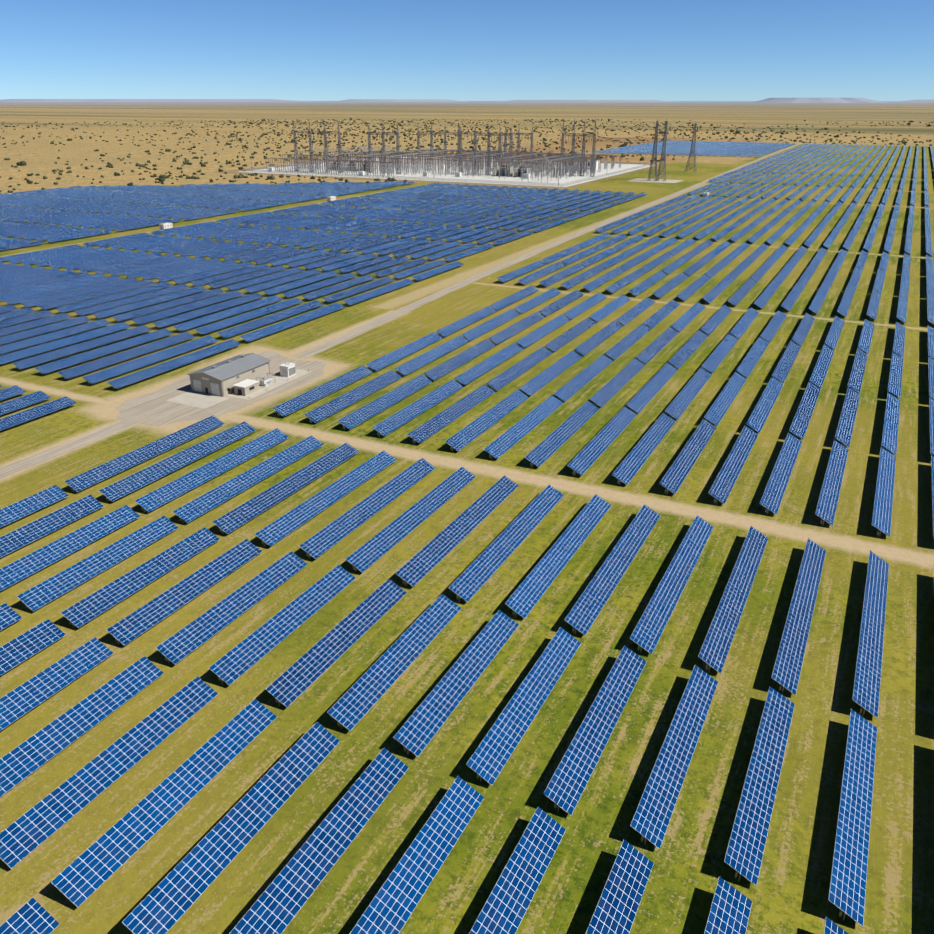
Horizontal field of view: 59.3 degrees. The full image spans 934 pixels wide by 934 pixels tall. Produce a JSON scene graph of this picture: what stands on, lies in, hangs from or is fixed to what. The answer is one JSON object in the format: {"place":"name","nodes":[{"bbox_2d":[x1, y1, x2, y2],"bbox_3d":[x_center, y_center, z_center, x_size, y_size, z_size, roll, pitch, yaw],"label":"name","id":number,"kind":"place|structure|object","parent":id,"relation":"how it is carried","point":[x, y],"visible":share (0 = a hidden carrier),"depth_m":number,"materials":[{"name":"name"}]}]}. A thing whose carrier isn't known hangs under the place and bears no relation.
{"place":"outdoors","nodes":[
{"label":"outdoors","id":0,"kind":"place"},
{"bbox_2d":[0,99,316,101],"bbox_3d":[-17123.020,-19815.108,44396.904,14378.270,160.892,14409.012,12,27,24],"label":"ridge","id":1,"kind":"structure","parent":0,"point":[139,100],"depth_m":43607.52,"materials":[{"name":"grey"}]},
{"bbox_2d":[332,99,466,101],"bbox_3d":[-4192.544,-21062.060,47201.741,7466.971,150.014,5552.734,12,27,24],"label":"ridge","id":2,"kind":"structure","parent":0,"point":[397,100],"depth_m":46176.09,"materials":[{"name":"grey"}]},
{"bbox_2d":[0,101,933,933],"bbox_3d":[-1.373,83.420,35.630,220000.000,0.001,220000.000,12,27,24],"label":"terrain","id":3,"kind":"structure","parent":0,"point":[786,895],"depth_m":181.94,"materials":[{"name":"green plant"}]},
{"bbox_2d":[159,222,172,229],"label":"inverter cabin","id":4,"kind":"object","parent":3,"relation":"on","point":[165,225],"visible":0.98,"depth_m":631.30,"materials":[{"name":"white metal"}]},
{"bbox_2d":[293,120,343,172],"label":"gantry","id":5,"kind":"object","parent":3,"relation":"on","point":[310,141],"visible":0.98,"depth_m":1122.21,"materials":[{"name":"silver metal"}]},
{"bbox_2d":[327,196,335,200],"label":"inverter cabin","id":6,"kind":"object","parent":3,"relation":"on","point":[331,198],"visible":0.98,"depth_m":808.64,"materials":[{"name":"white metal"}]},
{"bbox_2d":[368,124,401,173],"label":"gantry","id":7,"kind":"object","parent":3,"relation":"on","point":[383,140],"visible":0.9,"depth_m":1103.08,"materials":[{"name":"silver metal"}]},
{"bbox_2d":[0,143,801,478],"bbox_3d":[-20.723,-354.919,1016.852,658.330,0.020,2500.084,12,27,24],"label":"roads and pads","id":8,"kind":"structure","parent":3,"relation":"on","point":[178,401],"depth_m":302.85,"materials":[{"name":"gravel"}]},
{"bbox_2d":[187,353,270,396],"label":"service shed","id":9,"kind":"structure","parent":8,"relation":"on","point":[221,378],"depth_m":279.29,"materials":[{"name":"beige metal"}]},
{"bbox_2d":[232,362,308,395],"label":"yard equipment","id":10,"kind":"object","parent":8,"relation":"on","point":[246,387],"visible":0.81,"depth_m":280.85,"materials":[{"name":"white paint"}]},
{"bbox_2d":[242,155,652,185],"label":"perimeter fence","id":11,"kind":"object","parent":8,"relation":"on","point":[376,176],"visible":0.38,"depth_m":1061.01,"materials":[{"name":"metal"}]},
{"bbox_2d":[567,159,599,169],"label":"control house","id":12,"kind":"structure","parent":8,"relation":"on","point":[579,165],"depth_m":1179.26,"materials":[{"name":"white paint"}]},
{"bbox_2d":[417,125,460,162],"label":"gantry","id":13,"kind":"object","parent":3,"relation":"on","point":[445,140],"visible":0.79,"depth_m":1285.31,"materials":[{"name":"silver metal"}]},
{"bbox_2d":[250,144,646,184],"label":"switchyard","id":14,"kind":"object","parent":3,"relation":"on","point":[552,164],"visible":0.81,"depth_m":1120.47,"materials":[{"name":"metal"}]},
{"bbox_2d":[330,157,344,170],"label":"transformer","id":15,"kind":"object","parent":14,"relation":"on","point":[337,166],"visible":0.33,"depth_m":1160.62,"materials":[{"name":"grey metal"}]},
{"bbox_2d":[345,161,359,170],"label":"transformer","id":16,"kind":"object","parent":14,"relation":"on","point":[347,164],"visible":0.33,"depth_m":1150.55,"materials":[{"name":"grey metal"}]},
{"bbox_2d":[359,162,374,171],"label":"transformer","id":17,"kind":"object","parent":14,"relation":"on","point":[364,167],"visible":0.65,"depth_m":1140.21,"materials":[{"name":"grey metal"}]},
{"bbox_2d":[496,162,512,176],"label":"transformer","id":18,"kind":"object","parent":14,"relation":"on","point":[503,170],"visible":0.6,"depth_m":1070.78,"materials":[{"name":"grey metal"}]},
{"bbox_2d":[514,164,529,176],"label":"transformer","id":19,"kind":"object","parent":14,"relation":"on","point":[518,173],"visible":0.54,"depth_m":1061.81,"materials":[{"name":"grey metal"}]},
{"bbox_2d":[0,140,933,933],"bbox_3d":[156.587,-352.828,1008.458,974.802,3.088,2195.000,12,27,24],"label":"solar tables","id":20,"kind":"object","parent":3,"relation":"on","point":[190,878],"visible":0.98,"depth_m":192.89,"materials":[{"name":"blue glass"}]},
{"bbox_2d":[0,118,933,193],"bbox_3d":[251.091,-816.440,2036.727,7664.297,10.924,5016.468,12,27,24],"label":"scrub bushes","id":21,"kind":"object","parent":3,"relation":"on","point":[162,178],"visible":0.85,"depth_m":2010.09,"materials":[{"name":"green plant"}]},
{"bbox_2d":[459,126,512,174],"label":"gantry","id":22,"kind":"object","parent":3,"relation":"on","point":[489,134],"visible":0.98,"depth_m":1080.35,"materials":[{"name":"silver metal"}]},
{"bbox_2d":[504,126,532,158],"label":"gantry","id":23,"kind":"object","parent":3,"relation":"on","point":[518,141],"visible":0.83,"depth_m":1252.21,"materials":[{"name":"silver metal"}]},
{"bbox_2d":[559,118,595,176],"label":"gantry","id":24,"kind":"object","parent":3,"relation":"on","point":[582,154],"visible":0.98,"depth_m":1064.47,"materials":[{"name":"silver metal"}]},
{"bbox_2d":[647,120,668,180],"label":"pylon","id":25,"kind":"object","parent":3,"relation":"on","point":[662,154],"visible":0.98,"depth_m":1001.45,"materials":[{"name":"silver metal"}]},
{"bbox_2d":[568,134,695,144],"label":"power lines","id":26,"kind":"object","parent":25,"relation":"attached to","point":[635,138],"visible":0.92,"depth_m":1032.35,"materials":[{"name":"grey metal"}]},
{"bbox_2d":[684,123,699,171],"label":"pylon","id":27,"kind":"object","parent":3,"relation":"on","point":[694,151],"visible":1,"depth_m":1136.34,"materials":[{"name":"silver metal"}]},
{"bbox_2d":[750,97,887,102],"bbox_3d":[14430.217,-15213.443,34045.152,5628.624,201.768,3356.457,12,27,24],"label":"mesa","id":28,"kind":"structure","parent":3,"relation":"on","point":[817,100],"depth_m":33290.64,"materials":[{"name":"grey"}]},
{"bbox_2d":[891,100,933,101],"bbox_3d":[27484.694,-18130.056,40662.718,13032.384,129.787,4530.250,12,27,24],"label":"mesa","id":29,"kind":"structure","parent":3,"relation":"on","point":[915,101],"depth_m":41195.06,"materials":[{"name":"grey"}]},
{"bbox_2d":[0,0,933,100],"label":"sky","id":30,"kind":"structure","parent":0,"point":[295,50],"materials":[{"name":"blue"}]},
{"bbox_2d":[495,100,673,101],"bbox_3d":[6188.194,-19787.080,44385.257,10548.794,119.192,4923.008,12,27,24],"label":"ridge","id":31,"kind":"structure","parent":0,"point":[584,101],"depth_m":42960.36,"materials":[{"name":"grey"}]}
]}

